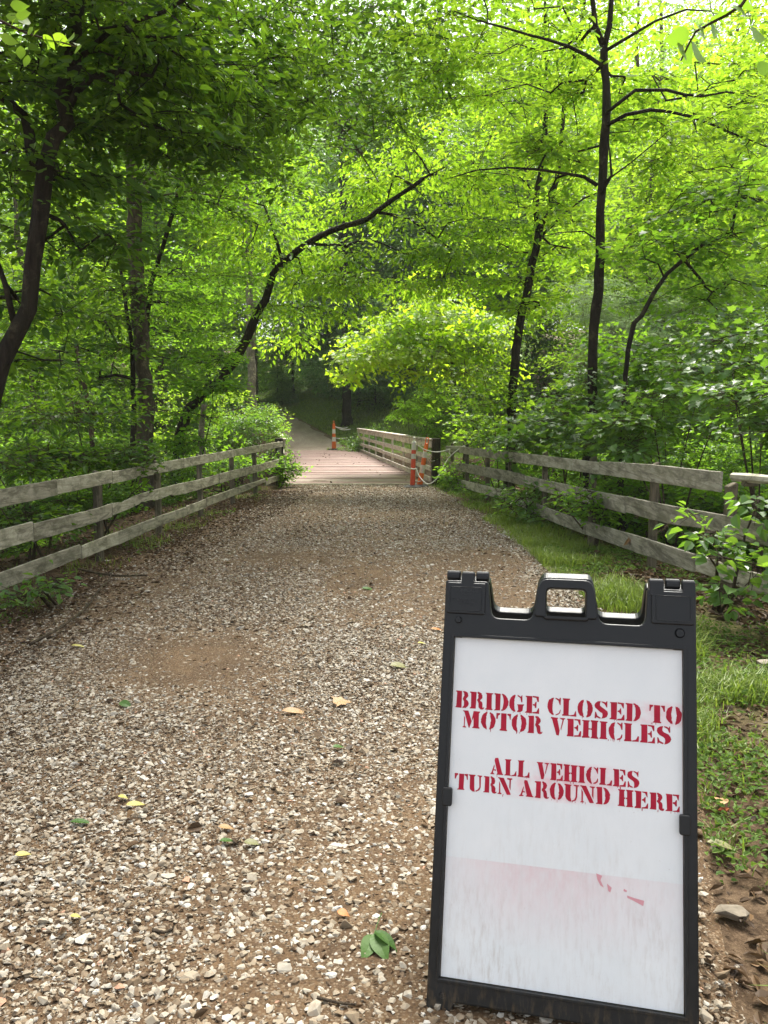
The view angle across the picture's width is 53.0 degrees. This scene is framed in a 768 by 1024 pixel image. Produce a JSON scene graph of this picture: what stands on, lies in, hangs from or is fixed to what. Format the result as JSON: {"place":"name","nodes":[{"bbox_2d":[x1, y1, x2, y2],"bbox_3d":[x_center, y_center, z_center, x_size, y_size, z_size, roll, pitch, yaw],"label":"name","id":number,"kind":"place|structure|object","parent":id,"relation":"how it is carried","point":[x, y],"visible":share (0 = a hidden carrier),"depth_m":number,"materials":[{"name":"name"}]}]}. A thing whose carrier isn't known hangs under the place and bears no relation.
{"place":"outdoors","nodes":[
{"label":"outdoors","id":0,"kind":"place"},
{"bbox_2d":[237,401,348,449],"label":"path","id":1,"kind":"structure","parent":0,"point":[304,436],"depth_m":38.30,"materials":[{"name":"beige gravel"}]},
{"bbox_2d":[0,484,746,1023],"bbox_3d":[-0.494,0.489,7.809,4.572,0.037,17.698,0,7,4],"label":"gravel path","id":2,"kind":"structure","parent":0,"point":[212,649],"depth_m":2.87,"materials":[{"name":"brown gravel"}]},
{"bbox_2d":[29,569,112,645],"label":"fallen twig","id":3,"kind":"object","parent":2,"relation":"on","point":[62,625],"visible":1,"depth_m":5.28,"materials":[{"name":"brown wood"}]},
{"bbox_2d":[361,913,396,958],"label":"leaf sprig","id":4,"kind":"object","parent":2,"relation":"on","point":[378,942],"visible":1,"depth_m":2.07,"materials":[{"name":"green plant"}]},
{"bbox_2d":[404,437,420,487],"bbox_3d":[0.587,-1.024,15.817,0.370,1.042,0.370,0,7,0],"label":"delineator post","id":5,"kind":"object","parent":2,"relation":"on","point":[413,465],"visible":1,"depth_m":15.78,"materials":[{"name":"plastic"}]},
{"bbox_2d":[415,437,428,486],"bbox_3d":[0.746,-1.038,15.983,0.381,1.029,0.370,0,7,0],"label":"delineator post","id":6,"kind":"object","parent":2,"relation":"on","point":[422,467],"visible":0.98,"depth_m":15.95,"materials":[{"name":"plastic"}]},
{"bbox_2d":[426,570,698,1023],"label":"sandwich board","id":7,"kind":"object","parent":2,"relation":"on","point":[565,872],"visible":1,"depth_m":1.89,"materials":[{"name":"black plastic"}]},
{"bbox_2d":[0,328,767,1023],"bbox_3d":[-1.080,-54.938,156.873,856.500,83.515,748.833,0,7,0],"label":"ground","id":8,"kind":"structure","parent":0,"point":[736,934],"depth_m":4.98,"materials":[{"name":"brown soil"}]},
{"bbox_2d":[0,472,71,556],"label":"forest bush","id":9,"kind":"object","parent":8,"relation":"on","point":[16,483],"visible":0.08,"depth_m":9.14,"materials":[{"name":"green plant"}]},
{"bbox_2d":[0,0,81,66],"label":"overhanging branch","id":10,"kind":"object","parent":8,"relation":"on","point":[22,14],"visible":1,"depth_m":3.07,"materials":[{"name":"green plant"}]},
{"bbox_2d":[0,560,86,617],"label":"leafy plant","id":11,"kind":"object","parent":8,"relation":"on","point":[53,587],"visible":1,"depth_m":5.62,"materials":[{"name":"green plant"}]},
{"bbox_2d":[0,107,119,470],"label":"forest tree","id":12,"kind":"object","parent":8,"relation":"on","point":[22,398],"visible":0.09,"depth_m":29.95,"materials":[{"name":"green plant"}]},
{"bbox_2d":[0,334,128,536],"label":"shrub","id":13,"kind":"object","parent":8,"relation":"on","point":[30,430],"visible":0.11,"depth_m":17.05,"materials":[{"name":"green plant"}]},
{"bbox_2d":[0,427,141,562],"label":"shrub","id":14,"kind":"object","parent":8,"relation":"on","point":[38,511],"visible":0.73,"depth_m":7.50,"materials":[{"name":"green plant"}]},
{"bbox_2d":[0,347,176,535],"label":"leafy sapling","id":15,"kind":"object","parent":8,"relation":"on","point":[78,417],"visible":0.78,"depth_m":8.49,"materials":[{"name":"green plant"}]},
{"bbox_2d":[0,75,184,552],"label":"forest tree","id":16,"kind":"object","parent":8,"relation":"on","point":[21,268],"visible":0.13,"depth_m":23.20,"materials":[{"name":"green plant"}]},
{"bbox_2d":[37,423,153,528],"bbox_3d":[-4.545,-0.499,11.519,1.941,1.682,1.903,3,8,23],"label":"forest bush","id":17,"kind":"object","parent":8,"relation":"on","point":[119,487],"visible":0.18,"depth_m":11.56,"materials":[{"name":"green plant"}]},
{"bbox_2d":[3,237,197,512],"bbox_3d":[-4.786,-2.157,12.784,3.241,4.495,3.051,5,8,34],"label":"leafy tree","id":18,"kind":"object","parent":8,"relation":"on","point":[132,357],"visible":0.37,"depth_m":12.53,"materials":[{"name":"green plant"}]},
{"bbox_2d":[0,21,233,407],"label":"forest tree","id":19,"kind":"object","parent":8,"relation":"on","point":[85,225],"depth_m":45.81,"materials":[{"name":"green plant"}]},
{"bbox_2d":[0,441,285,589],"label":"board fence","id":20,"kind":"object","parent":8,"relation":"on","point":[96,480],"visible":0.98,"depth_m":7.83,"materials":[{"name":"grey wood"}]},
{"bbox_2d":[5,14,281,386],"bbox_3d":[-11.883,-14.481,38.477,13.783,21.763,11.876,-5,8,-33],"label":"forest tree","id":21,"kind":"object","parent":8,"relation":"on","point":[258,294],"visible":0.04,"depth_m":38.33,"materials":[{"name":"green plant"}]},
{"bbox_2d":[96,369,192,452],"bbox_3d":[-10.994,-4.508,34.816,4.391,4.033,4.478,5,8,34],"label":"forest bush","id":22,"kind":"object","parent":8,"relation":"on","point":[128,428],"visible":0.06,"depth_m":34.17,"materials":[{"name":"green plant"}]},
{"bbox_2d":[95,434,196,510],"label":"forest bush","id":23,"kind":"object","parent":8,"relation":"on","point":[165,480],"visible":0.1,"depth_m":13.90,"materials":[{"name":"green plant"}]},
{"bbox_2d":[42,2,265,458],"bbox_3d":[-9.414,-11.328,31.899,9.136,18.892,10.602,1,7,10],"label":"forest tree","id":24,"kind":"object","parent":8,"relation":"on","point":[153,226],"visible":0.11,"depth_m":31.44,"materials":[{"name":"green plant"}]},
{"bbox_2d":[0,0,348,442],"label":"forest tree","id":25,"kind":"object","parent":8,"relation":"on","point":[171,200],"visible":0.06,"depth_m":33.50,"materials":[{"name":"green plant"}]},
{"bbox_2d":[111,368,257,482],"bbox_3d":[-4.927,-0.505,19.153,3.322,6.136,4.956,0,7,0],"label":"shrub","id":26,"kind":"object","parent":8,"relation":"on","point":[224,396],"visible":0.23,"depth_m":18.97,"materials":[{"name":"green plant"}]},
{"bbox_2d":[0,0,380,408],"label":"leafy tree","id":27,"kind":"object","parent":8,"relation":"on","point":[67,77],"visible":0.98,"depth_m":6.78,"materials":[{"name":"green plant"}]},
{"bbox_2d":[154,400,234,456],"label":"forest bush","id":28,"kind":"object","parent":8,"relation":"on","point":[191,425],"visible":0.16,"depth_m":32.50,"materials":[{"name":"green plant"}]},
{"bbox_2d":[193,404,211,498],"bbox_3d":[-3.416,-1.083,14.585,0.438,1.914,0.219,0,7,0],"label":"snag","id":29,"kind":"object","parent":8,"relation":"on","point":[202,422],"visible":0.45,"depth_m":14.46,"materials":[{"name":"plant"}]},
{"bbox_2d":[110,59,299,379],"bbox_3d":[-3.396,-3.986,14.192,3.698,8.175,4.021,-3,8,-22],"label":"slender tree","id":30,"kind":"object","parent":8,"relation":"on","point":[195,310],"visible":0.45,"depth_m":14.21,"materials":[{"name":"green plant"}]},
{"bbox_2d":[148,331,265,459],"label":"leafy sapling","id":31,"kind":"object","parent":8,"relation":"on","point":[199,389],"visible":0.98,"depth_m":13.40,"materials":[{"name":"green plant"}]},
{"bbox_2d":[164,254,265,379],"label":"forest tree","id":32,"kind":"object","parent":8,"relation":"on","point":[243,364],"visible":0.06,"depth_m":58.63,"materials":[{"name":"green plant"}]},
{"bbox_2d":[161,420,288,502],"bbox_3d":[-3.089,-0.969,14.962,2.314,1.653,3.401,0,7,0],"label":"shrub","id":33,"kind":"object","parent":8,"relation":"on","point":[216,467],"visible":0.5,"depth_m":14.75,"materials":[{"name":"green plant"}]},
{"bbox_2d":[198,364,258,415],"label":"forest bush","id":34,"kind":"object","parent":8,"relation":"on","point":[238,379],"visible":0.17,"depth_m":43.22,"materials":[{"name":"green plant"}]},
{"bbox_2d":[142,125,338,482],"bbox_3d":[-4.832,-7.581,27.246,6.598,17.368,6.444,0,7,0],"label":"leafy tree","id":35,"kind":"object","parent":8,"relation":"on","point":[250,352],"visible":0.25,"depth_m":27.47,"materials":[{"name":"green plant"}]},
{"bbox_2d":[190,402,293,486],"bbox_3d":[-3.213,-1.407,17.156,2.485,2.079,2.315,0,7,0],"label":"shrub","id":36,"kind":"object","parent":8,"relation":"on","point":[238,422],"visible":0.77,"depth_m":16.80,"materials":[{"name":"green plant"}]},
{"bbox_2d":[162,32,331,403],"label":"forest tree","id":37,"kind":"object","parent":8,"relation":"on","point":[255,356],"visible":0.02,"depth_m":57.57,"materials":[{"name":"green plant"}]},
{"bbox_2d":[1,0,521,508],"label":"leafy tree","id":38,"kind":"object","parent":8,"relation":"on","point":[137,312],"visible":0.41,"depth_m":11.86,"materials":[{"name":"green plant"}]},
{"bbox_2d":[241,403,294,476],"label":"shrub","id":39,"kind":"object","parent":8,"relation":"on","point":[281,422],"visible":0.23,"depth_m":18.21,"materials":[{"name":"green plant"}]},
{"bbox_2d":[240,348,307,398],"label":"forest bush","id":40,"kind":"object","parent":8,"relation":"on","point":[266,380],"visible":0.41,"depth_m":61.27,"materials":[{"name":"green plant"}]},
{"bbox_2d":[264,375,300,405],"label":"forest bush","id":41,"kind":"object","parent":8,"relation":"on","point":[287,392],"visible":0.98,"depth_m":54.00,"materials":[{"name":"green plant"}]},
{"bbox_2d":[269,448,312,487],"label":"shrub","id":42,"kind":"object","parent":8,"relation":"on","point":[286,470],"visible":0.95,"depth_m":15.96,"materials":[{"name":"green plant"}]},
{"bbox_2d":[260,294,322,394],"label":"forest tree","id":43,"kind":"object","parent":8,"relation":"on","point":[292,373],"visible":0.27,"depth_m":58.35,"materials":[{"name":"green plant"}]},
{"bbox_2d":[279,323,325,390],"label":"forest bush","id":44,"kind":"object","parent":8,"relation":"on","point":[311,385],"visible":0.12,"depth_m":58.67,"materials":[{"name":"green plant"}]},
{"bbox_2d":[298,342,339,398],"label":"forest bush","id":45,"kind":"object","parent":8,"relation":"on","point":[325,393],"visible":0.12,"depth_m":51.84,"materials":[{"name":"green plant"}]},
{"bbox_2d":[290,244,373,355],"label":"forest tree","id":46,"kind":"object","parent":8,"relation":"on","point":[323,335],"visible":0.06,"depth_m":55.61,"materials":[{"name":"green plant"}]},
{"bbox_2d":[217,0,455,349],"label":"forest tree","id":47,"kind":"object","parent":8,"relation":"on","point":[337,3],"visible":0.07,"depth_m":52.16,"materials":[{"name":"green plant"}]},
{"bbox_2d":[253,91,423,426],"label":"leafy tree","id":48,"kind":"object","parent":8,"relation":"on","point":[347,419],"visible":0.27,"depth_m":40.32,"materials":[{"name":"green plant"}]},
{"bbox_2d":[318,348,378,402],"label":"forest bush","id":49,"kind":"object","parent":8,"relation":"on","point":[337,392],"visible":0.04,"depth_m":47.71,"materials":[{"name":"green plant"}]},
{"bbox_2d":[262,428,440,485],"bbox_3d":[-1.736,-0.512,24.774,4.212,4.150,17.397,-1,7,-8],"label":"footbridge","id":50,"kind":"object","parent":8,"relation":"on","point":[344,470],"visible":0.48,"depth_m":20.31,"materials":[{"name":"brown wood"}]},
{"bbox_2d":[243,72,464,342],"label":"forest tree","id":51,"kind":"object","parent":8,"relation":"on","point":[353,234],"visible":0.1,"depth_m":46.95,"materials":[{"name":"green plant"}]},
{"bbox_2d":[322,293,385,406],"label":"forest tree","id":52,"kind":"object","parent":8,"relation":"on","point":[333,340],"visible":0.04,"depth_m":45.08,"materials":[{"name":"green plant"}]},
{"bbox_2d":[165,86,556,503],"bbox_3d":[-0.456,-3.983,15.091,7.740,7.921,3.755,0,7,0],"label":"leafy tree","id":53,"kind":"object","parent":8,"relation":"on","point":[317,264],"visible":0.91,"depth_m":14.61,"materials":[{"name":"green plant"}]},
{"bbox_2d":[337,422,391,453],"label":"shrub","id":54,"kind":"object","parent":8,"relation":"on","point":[354,443],"visible":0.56,"depth_m":32.07,"materials":[{"name":"green plant"}]},
{"bbox_2d":[339,367,405,413],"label":"forest bush","id":55,"kind":"object","parent":8,"relation":"on","point":[377,396],"visible":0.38,"depth_m":43.03,"materials":[{"name":"green plant"}]},
{"bbox_2d":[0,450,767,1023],"bbox_3d":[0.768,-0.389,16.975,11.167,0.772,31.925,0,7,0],"label":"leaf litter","id":56,"kind":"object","parent":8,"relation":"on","point":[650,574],"visible":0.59,"depth_m":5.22,"materials":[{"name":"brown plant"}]},
{"bbox_2d":[0,387,767,985],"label":"grass","id":57,"kind":"structure","parent":8,"relation":"on","point":[620,593],"depth_m":6.44,"materials":[{"name":"green plant"}]},
{"bbox_2d":[0,480,767,882],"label":"ground cover","id":58,"kind":"object","parent":8,"relation":"on","point":[730,756],"visible":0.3,"depth_m":3.42,"materials":[{"name":"green plant"}]},
{"bbox_2d":[0,0,767,374],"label":"woodland","id":59,"kind":"object","parent":8,"relation":"on","point":[562,46],"visible":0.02,"depth_m":70.73,"materials":[{"name":"green plant"}]},
{"bbox_2d":[294,18,500,320],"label":"forest tree","id":60,"kind":"object","parent":8,"relation":"on","point":[458,127],"visible":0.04,"depth_m":56.68,"materials":[{"name":"green plant"}]},
{"bbox_2d":[382,353,436,407],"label":"forest bush","id":61,"kind":"object","parent":8,"relation":"on","point":[395,393],"visible":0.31,"depth_m":40.04,"materials":[{"name":"green plant"}]},
{"bbox_2d":[383,376,466,463],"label":"shrub","id":62,"kind":"object","parent":8,"relation":"on","point":[407,411],"visible":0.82,"depth_m":19.11,"materials":[{"name":"green plant"}]},
{"bbox_2d":[319,272,534,477],"bbox_3d":[1.030,-1.803,18.986,5.204,7.914,4.388,0,7,0],"label":"leafy tree","id":63,"kind":"object","parent":8,"relation":"on","point":[397,336],"visible":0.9,"depth_m":18.12,"materials":[{"name":"green plant"}]},
{"bbox_2d":[380,187,478,384],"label":"forest tree","id":64,"kind":"object","parent":8,"relation":"on","point":[414,235],"visible":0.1,"depth_m":45.37,"materials":[{"name":"green plant"}]},
{"bbox_2d":[296,0,578,308],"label":"forest tree","id":65,"kind":"object","parent":8,"relation":"on","point":[417,101],"visible":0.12,"depth_m":45.54,"materials":[{"name":"green plant"}]},
{"bbox_2d":[410,377,464,430],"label":"forest bush","id":66,"kind":"object","parent":8,"relation":"on","point":[448,412],"visible":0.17,"depth_m":36.27,"materials":[{"name":"green plant"}]},
{"bbox_2d":[420,363,480,418],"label":"forest bush","id":67,"kind":"object","parent":8,"relation":"on","point":[445,394],"visible":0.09,"depth_m":37.70,"materials":[{"name":"green plant"}]},
{"bbox_2d":[428,453,496,493],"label":"leafy plant","id":68,"kind":"object","parent":8,"relation":"on","point":[451,479],"visible":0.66,"depth_m":15.18,"materials":[{"name":"green plant"}]},
{"bbox_2d":[427,357,543,488],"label":"maple sapling","id":69,"kind":"object","parent":8,"relation":"on","point":[466,419],"visible":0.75,"depth_m":14.36,"materials":[{"name":"green plant"}]},
{"bbox_2d":[458,329,543,403],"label":"forest bush","id":70,"kind":"object","parent":8,"relation":"on","point":[519,376],"visible":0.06,"depth_m":38.65,"materials":[{"name":"green plant"}]},
{"bbox_2d":[452,350,550,427],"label":"forest bush","id":71,"kind":"object","parent":8,"relation":"on","point":[484,412],"visible":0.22,"depth_m":34.86,"materials":[{"name":"green plant"}]},
{"bbox_2d":[461,187,580,401],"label":"forest tree","id":72,"kind":"object","parent":8,"relation":"on","point":[532,341],"visible":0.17,"depth_m":38.30,"materials":[{"name":"green plant"}]},
{"bbox_2d":[479,476,569,528],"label":"leafy plant","id":73,"kind":"object","parent":8,"relation":"on","point":[527,508],"visible":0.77,"depth_m":10.41,"materials":[{"name":"green plant"}]},
{"bbox_2d":[405,0,647,321],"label":"forest tree","id":74,"kind":"object","parent":8,"relation":"on","point":[466,128],"visible":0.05,"depth_m":42.44,"materials":[{"name":"green plant"}]},
{"bbox_2d":[432,16,628,397],"bbox_3d":[7.436,-14.897,39.394,10.049,18.164,11.662,-2,7,-16],"label":"forest tree","id":75,"kind":"object","parent":8,"relation":"on","point":[513,190],"visible":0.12,"depth_m":38.64,"materials":[{"name":"green plant"}]},
{"bbox_2d":[407,0,654,491],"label":"slender tree","id":76,"kind":"object","parent":8,"relation":"on","point":[523,308],"visible":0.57,"depth_m":14.23,"materials":[{"name":"green plant"}]},
{"bbox_2d":[435,1,644,356],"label":"forest tree","id":77,"kind":"object","parent":8,"relation":"on","point":[547,12],"depth_m":57.13,"materials":[{"name":"green plant"}]},
{"bbox_2d":[523,345,586,396],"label":"forest bush","id":78,"kind":"object","parent":8,"relation":"on","point":[543,380],"visible":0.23,"depth_m":40.09,"materials":[{"name":"green plant"}]},
{"bbox_2d":[470,422,641,499],"bbox_3d":[3.127,-0.832,13.816,1.938,1.631,4.778,-2,7,-18],"label":"shrub","id":79,"kind":"object","parent":8,"relation":"on","point":[550,475],"visible":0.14,"depth_m":13.66,"materials":[{"name":"green plant"}]},
{"bbox_2d":[364,0,767,516],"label":"slender tree","id":80,"kind":"object","parent":8,"relation":"on","point":[626,118],"visible":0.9,"depth_m":10.43,"materials":[{"name":"green plant"}]},
{"bbox_2d":[518,411,613,493],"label":"forest bush","id":81,"kind":"object","parent":8,"relation":"on","point":[558,481],"visible":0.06,"depth_m":13.65,"materials":[{"name":"green plant"}]},
{"bbox_2d":[477,336,690,515],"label":"maple sapling","id":82,"kind":"object","parent":8,"relation":"on","point":[511,439],"visible":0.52,"depth_m":10.81,"materials":[{"name":"green plant"}]},
{"bbox_2d":[539,476,640,546],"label":"leafy plant","id":83,"kind":"object","parent":8,"relation":"on","point":[601,509],"visible":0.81,"depth_m":8.22,"materials":[{"name":"green plant"}]},
{"bbox_2d":[446,443,767,595],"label":"board fence","id":84,"kind":"object","parent":8,"relation":"on","point":[653,510],"visible":0.81,"depth_m":7.30,"materials":[{"name":"grey wood"}]},
{"bbox_2d":[483,259,735,454],"bbox_3d":[5.723,-1.974,20.994,6.799,9.602,4.196,1,7,6],"label":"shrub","id":85,"kind":"object","parent":8,"relation":"on","point":[623,321],"visible":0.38,"depth_m":20.35,"materials":[{"name":"green plant"}]},
{"bbox_2d":[528,377,721,547],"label":"maple sapling","id":86,"kind":"object","parent":8,"relation":"on","point":[629,421],"visible":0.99,"depth_m":8.40,"materials":[{"name":"green plant"}]},
{"bbox_2d":[551,157,704,393],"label":"forest tree","id":87,"kind":"object","parent":8,"relation":"on","point":[613,225],"visible":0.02,"depth_m":34.62,"materials":[{"name":"green plant"}]},
{"bbox_2d":[559,432,700,511],"bbox_3d":[3.685,-0.534,11.668,2.045,1.441,2.071,-3,7,-20],"label":"forest bush","id":88,"kind":"object","parent":8,"relation":"on","point":[664,463],"visible":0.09,"depth_m":11.40,"materials":[{"name":"green plant"}]},
{"bbox_2d":[509,0,764,405],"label":"forest tree","id":89,"kind":"object","parent":8,"relation":"on","point":[657,59],"visible":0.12,"depth_m":29.60,"materials":[{"name":"green plant"}]},
{"bbox_2d":[529,52,767,468],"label":"forest tree","id":90,"kind":"object","parent":8,"relation":"on","point":[648,273],"visible":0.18,"depth_m":23.37,"materials":[{"name":"green plant"}]},
{"bbox_2d":[551,0,767,307],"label":"forest tree","id":91,"kind":"object","parent":8,"relation":"on","point":[661,28],"visible":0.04,"depth_m":43.32,"materials":[{"name":"green plant"}]},
{"bbox_2d":[553,291,767,486],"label":"maple sapling","id":92,"kind":"object","parent":8,"relation":"on","point":[640,347],"visible":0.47,"depth_m":11.14,"materials":[{"name":"green plant"}]},
{"bbox_2d":[573,428,767,563],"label":"shrub","id":93,"kind":"object","parent":8,"relation":"on","point":[708,501],"visible":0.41,"depth_m":8.93,"materials":[{"name":"green plant"}]},
{"bbox_2d":[585,147,767,531],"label":"slender tree","id":94,"kind":"object","parent":8,"relation":"on","point":[724,194],"visible":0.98,"depth_m":9.31,"materials":[{"name":"green plant"}]},
{"bbox_2d":[617,0,767,305],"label":"forest tree","id":95,"kind":"object","parent":8,"relation":"on","point":[737,30],"visible":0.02,"depth_m":55.43,"materials":[{"name":"green plant"}]},
{"bbox_2d":[626,94,767,462],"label":"forest tree","id":96,"kind":"object","parent":8,"relation":"on","point":[755,299],"visible":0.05,"depth_m":26.93,"materials":[{"name":"green plant"}]},
{"bbox_2d":[639,418,767,544],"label":"forest bush","id":97,"kind":"object","parent":8,"relation":"on","point":[748,461],"visible":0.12,"depth_m":9.44,"materials":[{"name":"green plant"}]},
{"bbox_2d":[641,305,767,572],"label":"maple sapling","id":98,"kind":"object","parent":8,"relation":"on","point":[735,388],"visible":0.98,"depth_m":7.44,"materials":[{"name":"green plant"}]},
{"bbox_2d":[644,38,767,488],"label":"forest tree","id":99,"kind":"object","parent":8,"relation":"on","point":[761,303],"visible":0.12,"depth_m":21.49,"materials":[{"name":"green plant"}]},
{"bbox_2d":[649,411,767,499],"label":"forest bush","id":100,"kind":"object","parent":8,"relation":"on","point":[715,460],"visible":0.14,"depth_m":12.09,"materials":[{"name":"green plant"}]},
{"bbox_2d":[652,492,767,621],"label":"leafy plant","id":101,"kind":"object","parent":8,"relation":"on","point":[741,561],"visible":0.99,"depth_m":5.19,"materials":[{"name":"green plant"}]},
{"bbox_2d":[658,0,767,320],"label":"forest tree","id":102,"kind":"object","parent":8,"relation":"on","point":[735,19],"visible":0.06,"depth_m":34.88,"materials":[{"name":"green plant"}]},
{"bbox_2d":[713,904,749,921],"bbox_3d":[1.011,1.167,2.243,0.108,0.028,0.062,0,7,0],"label":"stone","id":103,"kind":"object","parent":8,"relation":"on","point":[735,912],"visible":1,"depth_m":2.23,"materials":[{"name":"beige stone"}]},
{"bbox_2d":[0,0,767,344],"label":"sky","id":104,"kind":"structure","parent":0,"point":[674,1],"materials":[{"name":"white"}]},
{"bbox_2d":[663,0,767,74],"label":"overhanging branch","id":105,"kind":"object","parent":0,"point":[678,37],"visible":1,"depth_m":2.28,"materials":[{"name":"green plant"}]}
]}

